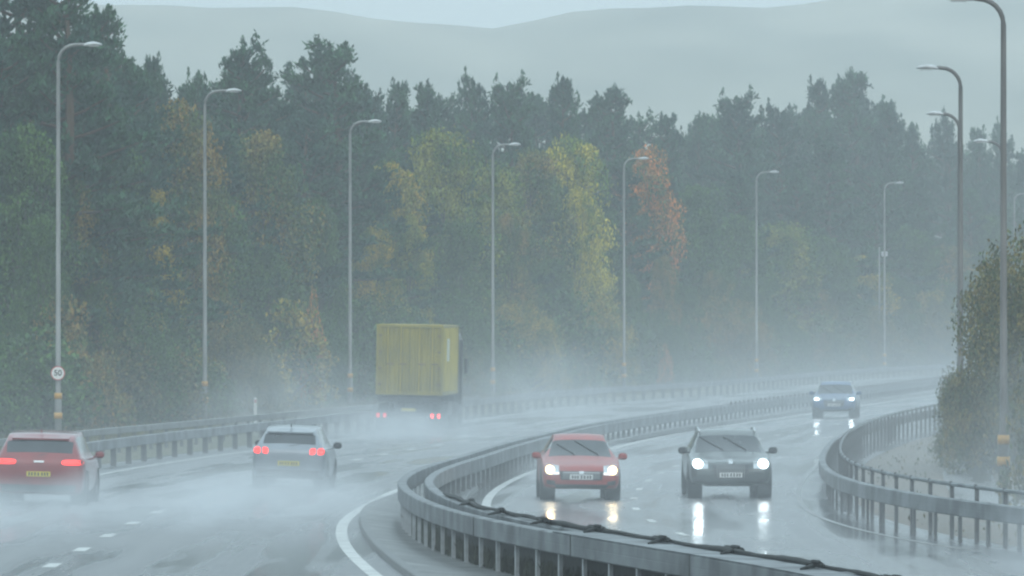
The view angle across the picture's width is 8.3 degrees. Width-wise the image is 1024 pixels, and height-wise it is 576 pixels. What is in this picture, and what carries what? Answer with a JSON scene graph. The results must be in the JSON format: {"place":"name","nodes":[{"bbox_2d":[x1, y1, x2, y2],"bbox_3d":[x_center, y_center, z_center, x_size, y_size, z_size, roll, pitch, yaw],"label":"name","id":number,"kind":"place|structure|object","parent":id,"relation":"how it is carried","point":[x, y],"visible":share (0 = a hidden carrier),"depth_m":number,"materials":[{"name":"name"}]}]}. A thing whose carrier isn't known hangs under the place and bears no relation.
{"place":"outdoors","nodes":[
{"label":"outdoors","id":0,"kind":"place"},
{"bbox_2d":[0,383,703,449],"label":"verge grass","id":1,"kind":"structure","parent":0,"point":[113,436],"depth_m":296.00,"materials":[{"name":"green plant"}]},
{"bbox_2d":[9,0,823,27],"label":"sky","id":2,"kind":"structure","parent":0,"point":[473,13],"materials":[{"name":"grey"}]},
{"bbox_2d":[0,372,992,575],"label":"road","id":3,"kind":"structure","parent":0,"point":[284,527],"depth_m":152.27,"materials":[{"name":"grey asphalt"}]},
{"bbox_2d":[0,429,103,504],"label":"hatchback car","id":4,"kind":"object","parent":3,"relation":"on","point":[51,462],"visible":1,"depth_m":153.80,"materials":[{"name":"red paint"}]},
{"bbox_2d":[252,423,341,487],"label":"hatchback car","id":5,"kind":"object","parent":3,"relation":"on","point":[291,451],"visible":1,"depth_m":169.29,"materials":[{"name":"silver metal"}]},
{"bbox_2d":[376,324,467,429],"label":"container lorry","id":6,"kind":"object","parent":3,"relation":"on","point":[419,369],"visible":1,"depth_m":260.11,"materials":[{"name":"yellow paint"}]},
{"bbox_2d":[378,327,409,392],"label":"container door","id":7,"kind":"structure","parent":6,"relation":"in","point":[394,343],"depth_m":260.08,"materials":[{"name":"yellow paint"}]},
{"bbox_2d":[409,327,440,392],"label":"container door","id":8,"kind":"structure","parent":6,"relation":"in","point":[425,343],"depth_m":260.02,"materials":[{"name":"yellow paint"}]},
{"bbox_2d":[0,0,1023,332],"bbox_3d":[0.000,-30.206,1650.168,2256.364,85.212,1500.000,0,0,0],"label":"hill","id":9,"kind":"structure","parent":0,"point":[684,62],"depth_m":1547.09,"materials":[{"name":"grey"}]},
{"bbox_2d":[85,370,969,464],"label":"verge strip","id":10,"kind":"object","parent":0,"point":[227,443],"visible":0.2,"depth_m":311.21,"materials":[{"name":"green plant"}]},
{"bbox_2d":[0,343,36,436],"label":"shrub","id":11,"kind":"object","parent":10,"relation":"on","point":[5,404],"visible":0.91,"depth_m":242.10,"materials":[{"name":"green plant"}]},
{"bbox_2d":[8,213,74,428],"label":"broadleaf tree","id":12,"kind":"object","parent":10,"relation":"on","point":[30,251],"visible":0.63,"depth_m":250.71,"materials":[{"name":"green plant"}]},
{"bbox_2d":[0,323,106,437],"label":"shrub","id":13,"kind":"object","parent":10,"relation":"on","point":[39,369],"visible":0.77,"depth_m":244.95,"materials":[{"name":"green plant"}]},
{"bbox_2d":[2,291,136,429],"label":"shrub","id":14,"kind":"object","parent":10,"relation":"on","point":[71,319],"visible":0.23,"depth_m":251.66,"materials":[{"name":"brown plant"}]},
{"bbox_2d":[54,41,101,430],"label":"street lamp","id":15,"kind":"object","parent":10,"relation":"on","point":[58,416],"visible":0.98,"depth_m":233.01,"materials":[{"name":"grey metal"}]},
{"bbox_2d":[65,262,123,373],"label":"broadleaf tree","id":16,"kind":"object","parent":10,"relation":"on","point":[95,292],"visible":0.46,"depth_m":260.68,"materials":[{"name":"green plant"}]},
{"bbox_2d":[73,295,188,429],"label":"shrub","id":17,"kind":"object","parent":10,"relation":"on","point":[139,335],"visible":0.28,"depth_m":263.04,"materials":[{"name":"green plant"}]},
{"bbox_2d":[89,314,173,427],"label":"shrub","id":18,"kind":"object","parent":10,"relation":"on","point":[134,375],"visible":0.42,"depth_m":261.26,"materials":[{"name":"green plant"}]},
{"bbox_2d":[117,328,213,423],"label":"shrub","id":19,"kind":"object","parent":10,"relation":"on","point":[189,390],"visible":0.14,"depth_m":268.10,"materials":[{"name":"green plant"}]},
{"bbox_2d":[159,327,244,419],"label":"shrub","id":20,"kind":"object","parent":10,"relation":"on","point":[222,399],"visible":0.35,"depth_m":287.00,"materials":[{"name":"green plant"}]},
{"bbox_2d":[201,88,240,419],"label":"street lamp","id":21,"kind":"object","parent":10,"relation":"on","point":[204,383],"visible":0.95,"depth_m":279.85,"materials":[{"name":"grey metal"}]},
{"bbox_2d":[0,396,479,454],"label":"crash barrier","id":22,"kind":"object","parent":10,"relation":"on","point":[134,429],"visible":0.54,"depth_m":236.35,"materials":[{"name":"metal"}]},
{"bbox_2d":[193,308,287,415],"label":"shrub","id":23,"kind":"object","parent":10,"relation":"on","point":[267,386],"visible":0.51,"depth_m":300.28,"materials":[{"name":"green plant"}]},
{"bbox_2d":[238,298,340,411],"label":"shrub","id":24,"kind":"object","parent":10,"relation":"on","point":[281,316],"visible":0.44,"depth_m":318.14,"materials":[{"name":"green plant"}]},
{"bbox_2d":[260,295,359,407],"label":"shrub","id":25,"kind":"object","parent":10,"relation":"on","point":[339,344],"visible":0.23,"depth_m":324.25,"materials":[{"name":"green plant"}]},
{"bbox_2d":[323,298,387,405],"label":"shrub","id":26,"kind":"object","parent":10,"relation":"on","point":[363,353],"visible":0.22,"depth_m":341.61,"materials":[{"name":"green plant"}]},
{"bbox_2d":[428,283,514,395],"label":"shrub","id":27,"kind":"object","parent":10,"relation":"on","point":[474,339],"visible":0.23,"depth_m":373.27,"materials":[{"name":"green plant"}]},
{"bbox_2d":[86,364,946,468],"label":"crash barrier","id":28,"kind":"object","parent":10,"relation":"on","point":[143,441],"visible":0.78,"depth_m":300.06,"materials":[{"name":"metal"}]},
{"bbox_2d":[484,290,572,394],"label":"shrub","id":29,"kind":"object","parent":10,"relation":"on","point":[539,337],"visible":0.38,"depth_m":393.89,"materials":[{"name":"green plant"}]},
{"bbox_2d":[507,287,616,390],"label":"shrub","id":30,"kind":"object","parent":10,"relation":"on","point":[570,329],"visible":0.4,"depth_m":402.58,"materials":[{"name":"green plant"}]},
{"bbox_2d":[536,284,641,389],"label":"shrub","id":31,"kind":"object","parent":10,"relation":"on","point":[615,337],"visible":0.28,"depth_m":411.39,"materials":[{"name":"green plant"}]},
{"bbox_2d":[627,301,694,384],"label":"shrub","id":32,"kind":"object","parent":10,"relation":"on","point":[668,335],"visible":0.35,"depth_m":443.47,"materials":[{"name":"green plant"}]},
{"bbox_2d":[647,254,683,346],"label":"broadleaf tree","id":33,"kind":"object","parent":10,"relation":"on","point":[664,277],"visible":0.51,"depth_m":452.91,"materials":[{"name":"green plant"}]},
{"bbox_2d":[668,183,745,327],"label":"broadleaf tree","id":34,"kind":"object","parent":10,"relation":"on","point":[700,208],"visible":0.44,"depth_m":477.80,"materials":[{"name":"green plant"}]},
{"bbox_2d":[684,292,781,382],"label":"shrub","id":35,"kind":"object","parent":10,"relation":"on","point":[745,335],"visible":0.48,"depth_m":467.70,"materials":[{"name":"green plant"}]},
{"bbox_2d":[692,213,781,321],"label":"broadleaf tree","id":36,"kind":"object","parent":10,"relation":"on","point":[740,230],"visible":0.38,"depth_m":493.04,"materials":[{"name":"green plant"}]},
{"bbox_2d":[711,167,788,318],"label":"pine tree","id":37,"kind":"object","parent":10,"relation":"on","point":[734,181],"visible":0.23,"depth_m":506.23,"materials":[{"name":"green plant"}]},
{"bbox_2d":[741,221,838,349],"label":"broadleaf tree","id":38,"kind":"object","parent":10,"relation":"on","point":[790,239],"visible":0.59,"depth_m":517.01,"materials":[{"name":"green plant"}]},
{"bbox_2d":[767,166,832,328],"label":"pine tree","id":39,"kind":"object","parent":10,"relation":"on","point":[796,181],"visible":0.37,"depth_m":529.83,"materials":[{"name":"green plant"}]},
{"bbox_2d":[787,277,841,372],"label":"broadleaf tree","id":40,"kind":"object","parent":10,"relation":"on","point":[825,337],"visible":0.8,"depth_m":518.43,"materials":[{"name":"green plant"}]},
{"bbox_2d":[787,234,868,363],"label":"broadleaf tree","id":41,"kind":"object","parent":10,"relation":"on","point":[834,257],"visible":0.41,"depth_m":542.61,"materials":[{"name":"green plant"}]},
{"bbox_2d":[803,134,883,308],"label":"pine tree","id":42,"kind":"object","parent":10,"relation":"on","point":[830,156],"visible":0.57,"depth_m":556.86,"materials":[{"name":"green plant"}]},
{"bbox_2d":[869,276,927,371],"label":"broadleaf tree","id":43,"kind":"object","parent":10,"relation":"on","point":[903,292],"visible":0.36,"depth_m":572.57,"materials":[{"name":"green plant"}]},
{"bbox_2d":[870,225,956,346],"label":"broadleaf tree","id":44,"kind":"object","parent":10,"relation":"on","point":[914,244],"visible":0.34,"depth_m":593.52,"materials":[{"name":"green plant"}]},
{"bbox_2d":[896,294,969,370],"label":"shrub","id":45,"kind":"object","parent":10,"relation":"on","point":[945,348],"visible":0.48,"depth_m":583.91,"materials":[{"name":"green plant"}]},
{"bbox_2d":[366,386,944,575],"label":"median","id":46,"kind":"object","parent":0,"point":[384,523],"visible":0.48,"depth_m":126.44,"materials":[{"name":"grey concrete"}]},
{"bbox_2d":[399,509,604,575],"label":"gravel strip","id":47,"kind":"object","parent":46,"relation":"on","point":[526,567],"visible":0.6,"depth_m":113.30,"materials":[{"name":"grey gravel"}]},
{"bbox_2d":[398,375,950,575],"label":"crash barrier","id":48,"kind":"object","parent":46,"relation":"on","point":[639,555],"visible":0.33,"depth_m":105.54,"materials":[{"name":"metal"}]},
{"bbox_2d":[443,492,901,575],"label":"cable","id":49,"kind":"object","parent":48,"relation":"on","point":[739,550],"visible":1,"depth_m":99.34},
{"bbox_2d":[424,376,980,575],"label":"crash barrier","id":50,"kind":"object","parent":46,"relation":"on","point":[500,464],"visible":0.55,"depth_m":178.59,"materials":[{"name":"metal"}]},
{"bbox_2d":[471,394,1023,575],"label":"road","id":51,"kind":"structure","parent":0,"point":[780,521],"depth_m":149.84,"materials":[{"name":"grey asphalt"}]},
{"bbox_2d":[532,433,626,499],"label":"hatchback car","id":52,"kind":"object","parent":51,"relation":"on","point":[576,461],"visible":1,"depth_m":158.76,"materials":[{"name":"red paint"}]},
{"bbox_2d":[678,427,776,496],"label":"sport utility car","id":53,"kind":"object","parent":51,"relation":"on","point":[725,457],"visible":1,"depth_m":161.12,"materials":[{"name":"grey paint"}]},
{"bbox_2d":[809,381,861,417],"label":"sport utility car","id":54,"kind":"object","parent":51,"relation":"on","point":[835,396],"visible":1,"depth_m":294.60,"materials":[{"name":"blue paint"}]},
{"label":"ground","id":55,"kind":"structure","parent":0,"visible":0},
{"bbox_2d":[0,118,93,341],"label":"broadleaf tree","id":56,"kind":"object","parent":55,"relation":"on","point":[18,155],"visible":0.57,"depth_m":256.71,"materials":[{"name":"green plant"}]},
{"bbox_2d":[0,24,103,316],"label":"pine tree","id":57,"kind":"object","parent":55,"relation":"on","point":[9,63],"visible":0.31,"depth_m":260.58,"materials":[{"name":"green plant"}]},
{"bbox_2d":[1,36,137,335],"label":"pine tree","id":58,"kind":"object","parent":55,"relation":"on","point":[101,186],"visible":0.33,"depth_m":262.19,"materials":[{"name":"green plant"}]},
{"bbox_2d":[0,0,144,317],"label":"pine tree","id":59,"kind":"object","parent":55,"relation":"on","point":[18,11],"visible":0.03,"depth_m":267.62,"materials":[{"name":"green plant"}]},
{"bbox_2d":[24,169,123,364],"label":"broadleaf tree","id":60,"kind":"object","parent":55,"relation":"on","point":[78,188],"visible":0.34,"depth_m":260.80,"materials":[{"name":"green plant"}]},
{"bbox_2d":[0,0,165,330],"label":"pine tree","id":61,"kind":"object","parent":55,"relation":"on","point":[51,16],"visible":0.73,"depth_m":261.28,"materials":[{"name":"green plant"}]},
{"bbox_2d":[47,2,180,331],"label":"pine tree","id":62,"kind":"object","parent":55,"relation":"on","point":[104,19],"visible":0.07,"depth_m":282.45,"materials":[{"name":"green plant"}]},
{"bbox_2d":[92,142,162,351],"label":"broadleaf tree","id":63,"kind":"object","parent":55,"relation":"on","point":[136,252],"visible":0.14,"depth_m":273.94,"materials":[{"name":"green plant"}]},
{"bbox_2d":[73,70,186,342],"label":"pine tree","id":64,"kind":"object","parent":55,"relation":"on","point":[140,270],"visible":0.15,"depth_m":273.58,"materials":[{"name":"green plant"}]},
{"bbox_2d":[100,46,215,325],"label":"pine tree","id":65,"kind":"object","parent":55,"relation":"on","point":[129,75],"visible":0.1,"depth_m":299.80,"materials":[{"name":"green plant"}]},
{"bbox_2d":[125,105,231,348],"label":"pine tree","id":66,"kind":"object","parent":55,"relation":"on","point":[190,261],"visible":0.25,"depth_m":289.14,"materials":[{"name":"green plant"}]},
{"bbox_2d":[148,97,243,369],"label":"broadleaf tree","id":67,"kind":"object","parent":55,"relation":"on","point":[190,145],"visible":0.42,"depth_m":300.88,"materials":[{"name":"green plant"}]},
{"bbox_2d":[197,117,293,329],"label":"pine tree","id":68,"kind":"object","parent":55,"relation":"on","point":[233,188],"visible":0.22,"depth_m":321.29,"materials":[{"name":"green plant"}]},
{"bbox_2d":[238,246,302,380],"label":"broadleaf tree","id":69,"kind":"object","parent":55,"relation":"on","point":[269,261],"visible":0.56,"depth_m":320.63,"materials":[{"name":"green plant"}]},
{"bbox_2d":[189,29,352,322],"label":"pine tree","id":70,"kind":"object","parent":55,"relation":"on","point":[236,62],"visible":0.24,"depth_m":335.90,"materials":[{"name":"green plant"}]},
{"bbox_2d":[215,129,331,376],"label":"broadleaf tree","id":71,"kind":"object","parent":55,"relation":"on","point":[264,156],"visible":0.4,"depth_m":324.15,"materials":[{"name":"green plant"}]},
{"bbox_2d":[299,194,347,337],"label":"broadleaf tree","id":72,"kind":"object","parent":55,"relation":"on","point":[322,257],"visible":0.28,"depth_m":337.39,"materials":[{"name":"green plant"}]},
{"bbox_2d":[261,34,411,319],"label":"pine tree","id":73,"kind":"object","parent":55,"relation":"on","point":[332,61],"visible":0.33,"depth_m":359.53,"materials":[{"name":"green plant"}]},
{"bbox_2d":[277,108,424,330],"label":"pine tree","id":74,"kind":"object","parent":55,"relation":"on","point":[314,139],"visible":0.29,"depth_m":349.06,"materials":[{"name":"green plant"}]},
{"bbox_2d":[346,225,411,323],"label":"broadleaf tree","id":75,"kind":"object","parent":55,"relation":"on","point":[375,260],"visible":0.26,"depth_m":354.88,"materials":[{"name":"green plant"}]},
{"bbox_2d":[313,132,449,395],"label":"pine tree","id":76,"kind":"object","parent":55,"relation":"on","point":[370,163],"visible":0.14,"depth_m":364.94,"materials":[{"name":"green plant"}]},
{"bbox_2d":[379,76,425,278],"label":"pine tree","id":77,"kind":"object","parent":55,"relation":"on","point":[397,108],"visible":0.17,"depth_m":409.05,"materials":[{"name":"green plant"}]},
{"bbox_2d":[362,159,443,321],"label":"broadleaf tree","id":78,"kind":"object","parent":55,"relation":"on","point":[409,193],"visible":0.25,"depth_m":369.61,"materials":[{"name":"green plant"}]},
{"bbox_2d":[383,211,437,323],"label":"tree","id":79,"kind":"object","parent":55,"relation":"on","point":[411,236],"visible":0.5,"depth_m":365.44,"materials":[{"name":"green plant"}]},
{"bbox_2d":[404,125,514,333],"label":"broadleaf tree","id":80,"kind":"object","parent":55,"relation":"on","point":[426,161],"visible":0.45,"depth_m":385.94,"materials":[{"name":"green plant"}]},
{"bbox_2d":[429,218,502,376],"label":"broadleaf tree","id":81,"kind":"object","parent":55,"relation":"on","point":[457,237],"visible":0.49,"depth_m":381.99,"materials":[{"name":"green plant"}]},
{"bbox_2d":[446,66,504,201],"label":"pine tree","id":82,"kind":"object","parent":55,"relation":"on","point":[472,95],"visible":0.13,"depth_m":446.92,"materials":[{"name":"green plant"}]},
{"bbox_2d":[435,306,536,395],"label":"shrub","id":83,"kind":"object","parent":55,"relation":"on","point":[504,345],"visible":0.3,"depth_m":382.98,"materials":[{"name":"green plant"}]},
{"bbox_2d":[463,159,540,330],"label":"broadleaf tree","id":84,"kind":"object","parent":55,"relation":"on","point":[503,193],"visible":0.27,"depth_m":403.64,"materials":[{"name":"green plant"}]},
{"bbox_2d":[461,68,545,250],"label":"pine tree","id":85,"kind":"object","parent":55,"relation":"on","point":[503,100],"visible":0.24,"depth_m":435.07,"materials":[{"name":"green plant"}]},
{"bbox_2d":[475,211,549,347],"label":"broadleaf tree","id":86,"kind":"object","parent":55,"relation":"on","point":[521,242],"visible":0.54,"depth_m":399.25,"materials":[{"name":"green plant"}]},
{"bbox_2d":[494,143,579,309],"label":"broadleaf tree","id":87,"kind":"object","parent":55,"relation":"on","point":[530,166],"visible":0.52,"depth_m":416.45,"materials":[{"name":"green plant"}]},
{"bbox_2d":[542,72,603,293],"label":"pine tree","id":88,"kind":"object","parent":55,"relation":"on","point":[562,89],"visible":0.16,"depth_m":455.50,"materials":[{"name":"green plant"}]},
{"bbox_2d":[531,132,625,328],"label":"broadleaf tree","id":89,"kind":"object","parent":55,"relation":"on","point":[572,166],"visible":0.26,"depth_m":430.76,"materials":[{"name":"yellow plant"}]},
{"bbox_2d":[558,186,610,333],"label":"broadleaf tree","id":90,"kind":"object","parent":55,"relation":"on","point":[585,219],"visible":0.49,"depth_m":422.57,"materials":[{"name":"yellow plant"}]},
{"bbox_2d":[580,82,644,276],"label":"pine tree","id":91,"kind":"object","parent":55,"relation":"on","point":[600,122],"visible":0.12,"depth_m":481.54,"materials":[{"name":"green plant"}]},
{"bbox_2d":[598,154,670,328],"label":"pine tree","id":92,"kind":"object","parent":55,"relation":"on","point":[614,169],"visible":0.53,"depth_m":456.05,"materials":[{"name":"green plant"}]},
{"bbox_2d":[616,144,689,337],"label":"broadleaf tree","id":93,"kind":"object","parent":55,"relation":"on","point":[656,201],"visible":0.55,"depth_m":459.61,"materials":[{"name":"orange plant"}]},
{"bbox_2d":[645,111,692,285],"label":"pine tree","id":94,"kind":"object","parent":55,"relation":"on","point":[665,123],"visible":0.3,"depth_m":504.46,"materials":[{"name":"green plant"}]},
{"bbox_2d":[695,83,782,281],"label":"pine tree","id":95,"kind":"object","parent":55,"relation":"on","point":[729,128],"visible":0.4,"depth_m":533.55,"materials":[{"name":"green plant"}]},
{"bbox_2d":[743,97,830,295],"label":"pine tree","id":96,"kind":"object","parent":55,"relation":"on","point":[777,122],"visible":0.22,"depth_m":555.73,"materials":[{"name":"green plant"}]},
{"bbox_2d":[794,74,849,311],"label":"pine tree","id":97,"kind":"object","parent":55,"relation":"on","point":[818,96],"visible":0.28,"depth_m":582.21,"materials":[{"name":"green plant"}]},
{"bbox_2d":[804,66,912,300],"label":"pine tree","id":98,"kind":"object","parent":55,"relation":"on","point":[853,82],"visible":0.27,"depth_m":604.66,"materials":[{"name":"green plant"}]},
{"bbox_2d":[862,98,921,301],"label":"pine tree","id":99,"kind":"object","parent":55,"relation":"on","point":[887,117],"visible":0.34,"depth_m":605.57,"materials":[{"name":"green plant"}]},
{"bbox_2d":[853,434,1023,547],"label":"verge litter","id":100,"kind":"object","parent":55,"relation":"on","point":[909,466],"visible":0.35,"depth_m":173.26,"materials":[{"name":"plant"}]},
{"bbox_2d":[819,404,1023,551],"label":"crash barrier","id":101,"kind":"object","parent":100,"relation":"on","point":[844,453],"visible":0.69,"depth_m":140.81,"materials":[{"name":"metal"}]},
{"bbox_2d":[937,235,1023,475],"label":"shrub","id":102,"kind":"object","parent":100,"relation":"on","point":[961,425],"visible":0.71,"depth_m":185.26,"materials":[{"name":"green plant"}]},
{"bbox_2d":[955,221,1023,469],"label":"shrub","id":103,"kind":"object","parent":100,"relation":"on","point":[978,268],"visible":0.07,"depth_m":191.84,"materials":[{"name":"green plant"}]},
{"bbox_2d":[996,352,1023,506],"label":"shrub","id":104,"kind":"object","parent":100,"relation":"on","point":[1019,440],"visible":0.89,"depth_m":150.03,"materials":[{"name":"green plant"}]},
{"bbox_2d":[916,64,963,460],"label":"street lamp","id":105,"kind":"object","parent":55,"relation":"on","point":[960,175],"visible":0.69,"depth_m":199.96,"materials":[{"name":"grey metal"}]},
{"bbox_2d":[921,105,984,287],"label":"pine tree","id":106,"kind":"object","parent":55,"relation":"on","point":[950,160],"visible":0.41,"depth_m":659.53,"materials":[{"name":"green plant"}]},
{"bbox_2d":[950,124,999,251],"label":"pine tree","id":107,"kind":"object","parent":55,"relation":"on","point":[979,152],"visible":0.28,"depth_m":675.45,"materials":[{"name":"green plant"}]},
{"bbox_2d":[951,0,1009,503],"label":"street lamp","id":108,"kind":"object","parent":55,"relation":"on","point":[1003,440],"visible":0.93,"depth_m":152.73,"materials":[{"name":"grey metal"}]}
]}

